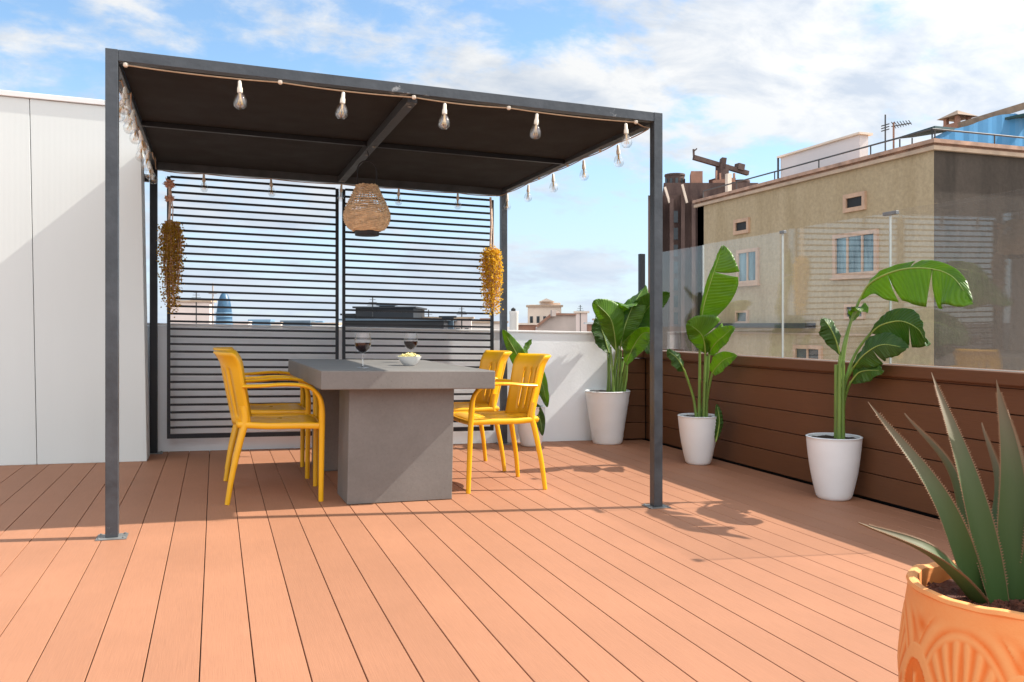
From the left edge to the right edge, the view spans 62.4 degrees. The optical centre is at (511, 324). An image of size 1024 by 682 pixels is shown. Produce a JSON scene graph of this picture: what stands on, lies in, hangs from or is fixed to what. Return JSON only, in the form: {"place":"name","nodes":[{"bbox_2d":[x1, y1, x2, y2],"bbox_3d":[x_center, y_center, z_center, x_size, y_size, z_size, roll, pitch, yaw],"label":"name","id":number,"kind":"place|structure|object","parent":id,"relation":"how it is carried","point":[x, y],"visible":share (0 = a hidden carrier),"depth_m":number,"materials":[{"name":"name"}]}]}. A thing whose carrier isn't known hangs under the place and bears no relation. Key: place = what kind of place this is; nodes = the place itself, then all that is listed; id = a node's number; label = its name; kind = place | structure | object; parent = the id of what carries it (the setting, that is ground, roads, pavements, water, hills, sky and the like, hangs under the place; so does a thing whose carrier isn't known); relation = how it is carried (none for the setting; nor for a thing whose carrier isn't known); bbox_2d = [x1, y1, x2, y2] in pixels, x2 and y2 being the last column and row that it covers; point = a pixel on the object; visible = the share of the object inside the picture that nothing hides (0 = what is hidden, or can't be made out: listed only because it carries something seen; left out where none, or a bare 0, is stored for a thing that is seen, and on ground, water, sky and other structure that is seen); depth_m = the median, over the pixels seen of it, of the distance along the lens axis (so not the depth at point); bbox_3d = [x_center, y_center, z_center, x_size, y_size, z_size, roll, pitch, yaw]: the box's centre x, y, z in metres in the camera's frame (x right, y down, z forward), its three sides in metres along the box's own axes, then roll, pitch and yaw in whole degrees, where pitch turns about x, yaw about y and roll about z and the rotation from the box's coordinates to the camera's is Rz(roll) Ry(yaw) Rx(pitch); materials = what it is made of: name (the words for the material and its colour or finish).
{"place":"outdoors","nodes":[
{"label":"outdoors","id":0,"kind":"place"},
{"bbox_2d":[216,293,232,323],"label":"bullet tower","id":1,"kind":"structure","parent":0,"point":[224,310],"depth_m":417.19,"materials":[{"name":"blue glass"}]},
{"bbox_2d":[234,321,251,327],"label":"distant building","id":2,"kind":"structure","parent":0,"point":[244,324],"depth_m":240.00,"materials":[{"name":"beige stone"}]},
{"bbox_2d":[248,319,274,327],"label":"distant building","id":3,"kind":"structure","parent":0,"point":[262,320],"depth_m":330.00,"materials":[{"name":"blue glass"}]},
{"bbox_2d":[280,320,314,328],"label":"distant building","id":4,"kind":"structure","parent":0,"point":[299,321],"depth_m":260.00,"materials":[{"name":"blue glass"}]},
{"bbox_2d":[312,323,341,328],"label":"distant building","id":5,"kind":"structure","parent":0,"point":[327,325],"depth_m":180.00,"materials":[{"name":"beige concrete"}]},
{"bbox_2d":[472,321,508,329],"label":"distant building","id":6,"kind":"structure","parent":0,"point":[487,323],"depth_m":60.00,"materials":[{"name":"beige paint"}]},
{"bbox_2d":[0,0,1023,326],"label":"sky","id":7,"kind":"structure","parent":0,"point":[751,83],"materials":[{"name":"blue"}]},
{"bbox_2d":[526,298,562,322],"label":"stepped building","id":8,"kind":"structure","parent":0,"point":[540,312],"depth_m":75.00,"materials":[{"name":"stone"}]},
{"bbox_2d":[584,322,593,331],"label":"distant building","id":9,"kind":"structure","parent":0,"point":[589,326],"depth_m":45.00,"materials":[{"name":"beige paint"}]},
{"bbox_2d":[648,148,757,351],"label":"brown tower","id":10,"kind":"structure","parent":0,"point":[680,264],"depth_m":65.00,"materials":[{"name":"metal"}]},
{"bbox_2d":[674,312,677,323],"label":"window","id":11,"kind":"structure","parent":10,"relation":"in","point":[675,313],"depth_m":64.95,"materials":[{"name":"grey glass"}]},
{"bbox_2d":[674,295,677,306],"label":"window","id":12,"kind":"structure","parent":10,"relation":"in","point":[675,296],"depth_m":64.95,"materials":[{"name":"grey glass"}]},
{"bbox_2d":[674,279,677,289],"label":"window","id":13,"kind":"structure","parent":10,"relation":"in","point":[675,280],"depth_m":64.95,"materials":[{"name":"grey glass"}]},
{"bbox_2d":[674,262,677,272],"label":"window","id":14,"kind":"structure","parent":10,"relation":"in","point":[675,263],"depth_m":64.95,"materials":[{"name":"grey glass"}]},
{"bbox_2d":[674,245,677,255],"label":"window","id":15,"kind":"structure","parent":10,"relation":"in","point":[675,246],"depth_m":64.95,"materials":[{"name":"grey glass"}]},
{"bbox_2d":[674,228,677,239],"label":"window","id":16,"kind":"structure","parent":10,"relation":"in","point":[675,229],"depth_m":64.95,"materials":[{"name":"grey glass"}]},
{"bbox_2d":[674,211,677,222],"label":"window","id":17,"kind":"structure","parent":10,"relation":"in","point":[675,212],"depth_m":64.95,"materials":[{"name":"grey glass"}]},
{"bbox_2d":[692,128,1023,370],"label":"ochre building","id":18,"kind":"structure","parent":0,"point":[958,205],"depth_m":21.69,"materials":[{"name":"paint"}]},
{"bbox_2d":[733,217,749,234],"bbox_3d":[7.392,-3.147,27.202,0.090,0.485,0.830,0,0,-19],"label":"window","id":19,"kind":"structure","parent":18,"relation":"in","point":[740,226],"depth_m":27.18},
{"bbox_2d":[735,310,748,322],"bbox_3d":[7.400,-0.230,27.179,0.090,0.420,0.680,0,0,-19],"label":"window","id":20,"kind":"structure","parent":18,"relation":"in","point":[741,316],"depth_m":27.18,"materials":[{"name":"beige"}]},
{"bbox_2d":[736,247,759,286],"bbox_3d":[7.475,-1.800,26.887,0.140,1.180,1.260,0,0,-19],"label":"window","id":21,"kind":"structure","parent":18,"relation":"in","point":[747,260],"depth_m":26.86,"materials":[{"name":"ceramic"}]},
{"bbox_2d":[793,345,822,358],"bbox_3d":[8.455,1.250,24.168,0.090,1.300,1.220,0,0,-19],"label":"window","id":22,"kind":"structure","parent":18,"relation":"in","point":[799,351],"depth_m":24.12,"materials":[{"name":"beige"}]},
{"bbox_2d":[777,132,872,178],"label":"roof shed","id":23,"kind":"structure","parent":18,"relation":"on","point":[833,147],"depth_m":24.97,"materials":[{"name":"paint"}]},
{"bbox_2d":[829,229,878,279],"bbox_3d":[9.059,-1.820,22.372,0.140,1.240,1.750,0,0,-19],"label":"window","id":24,"kind":"structure","parent":18,"relation":"in","point":[855,255],"depth_m":22.34,"materials":[{"name":"glass"}]},
{"bbox_2d":[843,191,866,212],"bbox_3d":[9.079,-3.230,22.390,0.090,0.480,0.810,0,0,-19],"label":"window","id":25,"kind":"structure","parent":18,"relation":"in","point":[857,201],"depth_m":22.37,"materials":[{"name":"stone"}]},
{"bbox_2d":[844,304,865,318],"bbox_3d":[9.079,-0.330,22.390,0.090,0.400,0.730,0,0,-19],"label":"window","id":26,"kind":"structure","parent":18,"relation":"in","point":[862,315],"depth_m":22.51,"materials":[{"name":"concrete"}]},
{"bbox_2d":[881,115,889,150],"bbox_3d":[10.161,-4.895,23.007,0.042,1.610,0.280,0,0,-19],"label":"roof antenna","id":27,"kind":"object","parent":18,"relation":"on","point":[885,127],"visible":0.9,"depth_m":22.99,"materials":[{"name":"grey metal"}]},
{"bbox_2d":[891,120,911,148],"bbox_3d":[10.347,-4.763,22.474,0.172,1.346,0.673,0,0,-19],"label":"roof antenna","id":28,"kind":"object","parent":18,"relation":"on","point":[894,125],"visible":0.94,"depth_m":22.70,"materials":[{"name":"grey metal"}]},
{"bbox_2d":[899,126,955,146],"bbox_3d":[10.653,-4.585,21.537,1.249,0.994,2.424,0,0,34],"label":"roof awning","id":29,"kind":"object","parent":18,"relation":"on","point":[935,132],"visible":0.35,"depth_m":21.30,"materials":[{"name":"grey metal"}]},
{"bbox_2d":[938,110,976,127],"bbox_3d":[12.152,-4.963,23.070,0.720,1.755,0.720,0,0,-19],"label":"roof chimney","id":30,"kind":"object","parent":18,"relation":"on","point":[957,116],"visible":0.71,"depth_m":22.92,"materials":[{"name":"beige brick"}]},
{"bbox_2d":[933,103,1023,145],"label":"tarp enclosure","id":31,"kind":"object","parent":18,"relation":"on","point":[1004,121],"visible":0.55,"depth_m":22.35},
{"label":"ground","id":32,"kind":"structure","parent":0,"visible":0},
{"bbox_2d":[170,300,216,326],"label":"distant building","id":33,"kind":"structure","parent":32,"relation":"on","point":[193,310],"depth_m":55.00,"materials":[{"name":"white paint"}]},
{"bbox_2d":[208,283,216,323],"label":"thin pole","id":34,"kind":"object","parent":32,"relation":"on","point":[212,302],"visible":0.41,"depth_m":49.98,"materials":[{"name":"grey metal"}]},
{"bbox_2d":[340,314,355,318],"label":"distant building","id":35,"kind":"structure","parent":32,"relation":"on","point":[349,315],"depth_m":48.00,"materials":[{"name":"stone"}]},
{"bbox_2d":[352,306,426,318],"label":"distant building","id":36,"kind":"structure","parent":32,"relation":"on","point":[394,314],"depth_m":47.00,"materials":[{"name":"stone"}]},
{"bbox_2d":[367,298,377,316],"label":"roof aerial","id":37,"kind":"object","parent":36,"relation":"on","point":[372,299],"visible":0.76,"depth_m":46.99,"materials":[{"name":"grey metal"}]},
{"bbox_2d":[339,319,454,330],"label":"distant building","id":38,"kind":"structure","parent":32,"relation":"on","point":[405,321],"depth_m":42.00,"materials":[{"name":"stone"}]},
{"bbox_2d":[439,316,456,328],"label":"distant building","id":39,"kind":"structure","parent":32,"relation":"on","point":[451,322],"depth_m":45.00,"materials":[{"name":"stone"}]},
{"bbox_2d":[454,317,473,331],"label":"distant building","id":40,"kind":"structure","parent":32,"relation":"on","point":[466,323],"depth_m":50.00,"materials":[{"name":"beige stone"}]},
{"bbox_2d":[457,307,466,328],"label":"roof aerial","id":41,"kind":"object","parent":40,"relation":"on","point":[461,315],"visible":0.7,"depth_m":49.99,"materials":[{"name":"grey metal"}]},
{"bbox_2d":[509,308,518,332],"bbox_3d":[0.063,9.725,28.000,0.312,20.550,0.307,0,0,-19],"label":"white chimney","id":42,"kind":"object","parent":32,"relation":"on","point":[513,313],"visible":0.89,"depth_m":27.88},
{"bbox_2d":[518,323,537,332],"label":"distant building","id":43,"kind":"structure","parent":32,"relation":"on","point":[526,326],"depth_m":58.00,"materials":[{"name":"beige brick"}]},
{"bbox_2d":[535,310,575,333],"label":"gabled house","id":44,"kind":"structure","parent":32,"relation":"on","point":[553,320],"depth_m":55.00,"materials":[{"name":"beige concrete"}]},
{"bbox_2d":[574,311,588,331],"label":"distant building","id":45,"kind":"structure","parent":32,"relation":"on","point":[583,320],"depth_m":70.00,"materials":[{"name":"paint"}]},
{"bbox_2d":[577,305,582,330],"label":"roof aerial","id":46,"kind":"object","parent":45,"relation":"on","point":[580,306],"visible":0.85,"depth_m":69.98,"materials":[{"name":"grey metal"}]},
{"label":"terrace slab","id":47,"kind":"structure","parent":32,"relation":"on","visible":0},
{"bbox_2d":[199,454,254,681],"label":"deck underlay","id":48,"kind":"object","parent":47,"relation":"on","point":[203,584],"depth_m":3.27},
{"bbox_2d":[0,439,953,681],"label":"deck","id":49,"kind":"structure","parent":48,"relation":"on","point":[585,566],"depth_m":3.43,"materials":[{"name":"brown wood"}]},
{"bbox_2d":[0,90,149,465],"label":"white wall","id":50,"kind":"structure","parent":49,"relation":"on","point":[52,279],"depth_m":5.93,"materials":[{"name":"white paint"}]},
{"bbox_2d":[213,347,310,480],"bbox_3d":[-1.690,0.583,5.682,0.626,0.848,0.564,1,0,-18],"label":"armchair","id":51,"kind":"object","parent":49,"relation":"on","point":[303,406],"visible":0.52,"depth_m":5.53,"materials":[{"name":"yellow plastic"}]},
{"bbox_2d":[213,350,324,504],"bbox_3d":[-1.437,0.583,4.971,0.626,0.848,0.564,1,0,-17],"label":"armchair","id":52,"kind":"object","parent":49,"relation":"on","point":[243,418],"visible":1,"depth_m":4.80,"materials":[{"name":"yellow plastic"}]},
{"bbox_2d":[95,48,670,540],"bbox_3d":[-0.973,-0.110,5.667,3.003,2.324,2.816,0,0,-19],"label":"pergola","id":53,"kind":"object","parent":49,"relation":"on","point":[205,124],"visible":0.85,"depth_m":5.01,"materials":[{"name":"metal"}]},
{"bbox_2d":[156,177,186,317],"bbox_3d":[-2.582,-0.578,6.413,0.227,1.064,0.178,0,0,-19],"label":"dried flower bunch","id":54,"kind":"object","parent":53,"relation":"hanging from","point":[171,231],"visible":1,"depth_m":6.40,"materials":[{"name":"plant"}]},
{"bbox_2d":[167,175,338,438],"bbox_3d":[-2.031,-0.117,6.695,1.300,2.045,0.030,0,0,-19],"label":"slatted screen","id":55,"kind":"object","parent":53,"relation":"attached to","point":[264,434],"visible":0.66,"depth_m":6.67,"materials":[{"name":"metal"}]},
{"bbox_2d":[343,151,390,236],"bbox_3d":[-0.969,-0.876,5.647,0.320,0.570,0.320,0,0,-19],"label":"wicker lantern","id":56,"kind":"object","parent":53,"relation":"hanging from","point":[360,221],"visible":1,"depth_m":5.56,"materials":[{"name":"brown wicker"}]},
{"bbox_2d":[104,62,649,207],"bbox_3d":[-0.953,-1.098,5.638,2.941,0.237,2.751,0,0,-19],"label":"string light","id":57,"kind":"object","parent":53,"relation":"attached to","point":[131,117],"visible":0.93,"depth_m":4.64,"materials":[{"name":"glass"}]},
{"bbox_2d":[342,188,493,430],"bbox_3d":[-0.776,-0.094,7.135,1.300,2.035,0.030,0,0,-19],"label":"slatted screen","id":58,"kind":"object","parent":53,"relation":"attached to","point":[491,347],"visible":0.59,"depth_m":7.13,"materials":[{"name":"metal"}]},
{"bbox_2d":[477,197,503,316],"bbox_3d":[-0.185,-0.576,7.286,0.247,1.033,0.165,0,0,-19],"label":"dried flower bunch","id":59,"kind":"object","parent":53,"relation":"hanging from","point":[492,263],"visible":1,"depth_m":7.27,"materials":[{"name":"plant"}]},
{"bbox_2d":[288,359,494,504],"bbox_3d":[-0.858,0.640,5.486,0.998,0.758,1.615,1,0,-21],"label":"concrete table","id":60,"kind":"object","parent":49,"relation":"on","point":[388,430],"visible":0.91,"depth_m":4.85,"materials":[{"name":"grey concrete"}]},
{"bbox_2d":[354,334,370,367],"bbox_3d":[-0.875,0.155,4.960,0.097,0.204,0.097,0,0,-19],"label":"wine glass","id":61,"kind":"object","parent":60,"relation":"on","point":[362,347],"visible":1,"depth_m":4.93,"materials":[{"name":"clear glass"}]},
{"bbox_2d":[397,352,421,365],"bbox_3d":[-0.653,0.221,5.387,0.155,0.086,0.155,0,0,-19],"label":"snack bowl","id":62,"kind":"object","parent":60,"relation":"on","point":[411,359],"visible":1,"depth_m":5.34,"materials":[{"name":"white ceramic"}]},
{"bbox_2d":[404,335,417,349],"bbox_3d":[-0.706,0.165,5.899,0.097,0.204,0.097,0,0,-19],"label":"wine glass","id":63,"kind":"object","parent":60,"relation":"on","point":[410,345],"visible":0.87,"depth_m":5.87,"materials":[{"name":"clear glass"}]},
{"bbox_2d":[454,350,511,471],"bbox_3d":[-0.318,0.614,6.140,0.626,0.848,0.564,1,0,-18],"label":"armchair","id":64,"kind":"object","parent":49,"relation":"on","point":[494,360],"visible":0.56,"depth_m":6.16,"materials":[{"name":"yellow plastic"}]},
{"bbox_2d":[453,353,550,493],"bbox_3d":[-0.063,0.614,5.474,0.626,0.848,0.564,1,0,-21],"label":"armchair","id":65,"kind":"object","parent":49,"relation":"on","point":[532,367],"visible":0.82,"depth_m":5.42,"materials":[{"name":"yellow plastic"}]},
{"bbox_2d":[502,330,548,446],"bbox_3d":[0.112,0.549,7.268,0.402,1.009,0.365,0,0,-2],"label":"potted plant","id":66,"kind":"object","parent":49,"relation":"on","point":[515,348],"visible":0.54,"depth_m":7.20,"materials":[{"name":"green plant"}]},
{"bbox_2d":[585,285,669,444],"bbox_3d":[0.962,0.357,7.496,0.668,1.424,0.681,0,0,-19],"label":"potted plant","id":67,"kind":"object","parent":49,"relation":"on","point":[617,326],"visible":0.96,"depth_m":7.46,"materials":[{"name":"green plant"}]},
{"bbox_2d":[666,245,739,464],"bbox_3d":[1.464,0.242,6.455,0.532,1.662,0.396,0,0,16],"label":"potted plant","id":68,"kind":"object","parent":49,"relation":"on","point":[700,429],"visible":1,"depth_m":6.37,"materials":[{"name":"green plant"}]},
{"bbox_2d":[806,260,972,500],"bbox_3d":[2.123,0.357,4.869,0.353,1.436,1.089,0,0,-19],"label":"potted plant","id":69,"kind":"object","parent":49,"relation":"on","point":[834,458],"visible":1,"depth_m":5.05,"materials":[{"name":"green plant"}]},
{"bbox_2d":[858,372,1023,681],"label":"potted agave","id":70,"kind":"object","parent":49,"relation":"on","point":[962,617],"visible":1,"depth_m":1.86,"materials":[{"name":"ceramic"}]},
{"bbox_2d":[147,323,616,451],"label":"parapet wall","id":71,"kind":"structure","parent":47,"relation":"on","point":[575,367],"depth_m":7.00,"materials":[{"name":"white paint"}]},
{"bbox_2d":[619,350,1023,519],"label":"clad wall","id":72,"kind":"structure","parent":47,"relation":"on","point":[774,410],"depth_m":5.46,"materials":[{"name":"wood"}]},
{"bbox_2d":[638,254,644,291],"bbox_3d":[1.223,-0.210,7.968,0.100,0.905,0.100,0,0,-19],"label":"corner post","id":73,"kind":"object","parent":72,"relation":"on","point":[641,271],"visible":0.4,"depth_m":7.95,"materials":[{"name":"metal"}]},
{"bbox_2d":[663,245,703,352],"bbox_3d":[1.461,-0.208,7.487,0.028,0.904,0.862,0,0,-19],"label":"glass panel","id":74,"kind":"object","parent":72,"relation":"on","point":[702,279],"visible":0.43,"depth_m":7.08,"materials":[{"name":"clear glass"}]},
{"bbox_2d":[708,230,785,357],"bbox_3d":[1.784,-0.215,6.566,0.028,0.917,1.063,0,0,-19],"label":"glass panel","id":75,"kind":"object","parent":72,"relation":"on","point":[782,232],"visible":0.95,"depth_m":6.09,"materials":[{"name":"clear glass"}]},
{"bbox_2d":[784,210,898,363],"bbox_3d":[2.133,-0.219,5.571,0.028,0.925,1.073,0,0,-19],"label":"glass panel","id":76,"kind":"object","parent":72,"relation":"on","point":[891,213],"visible":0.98,"depth_m":5.12,"materials":[{"name":"clear glass"}]},
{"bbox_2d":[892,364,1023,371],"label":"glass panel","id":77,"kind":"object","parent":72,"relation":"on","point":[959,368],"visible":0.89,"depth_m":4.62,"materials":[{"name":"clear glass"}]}
]}

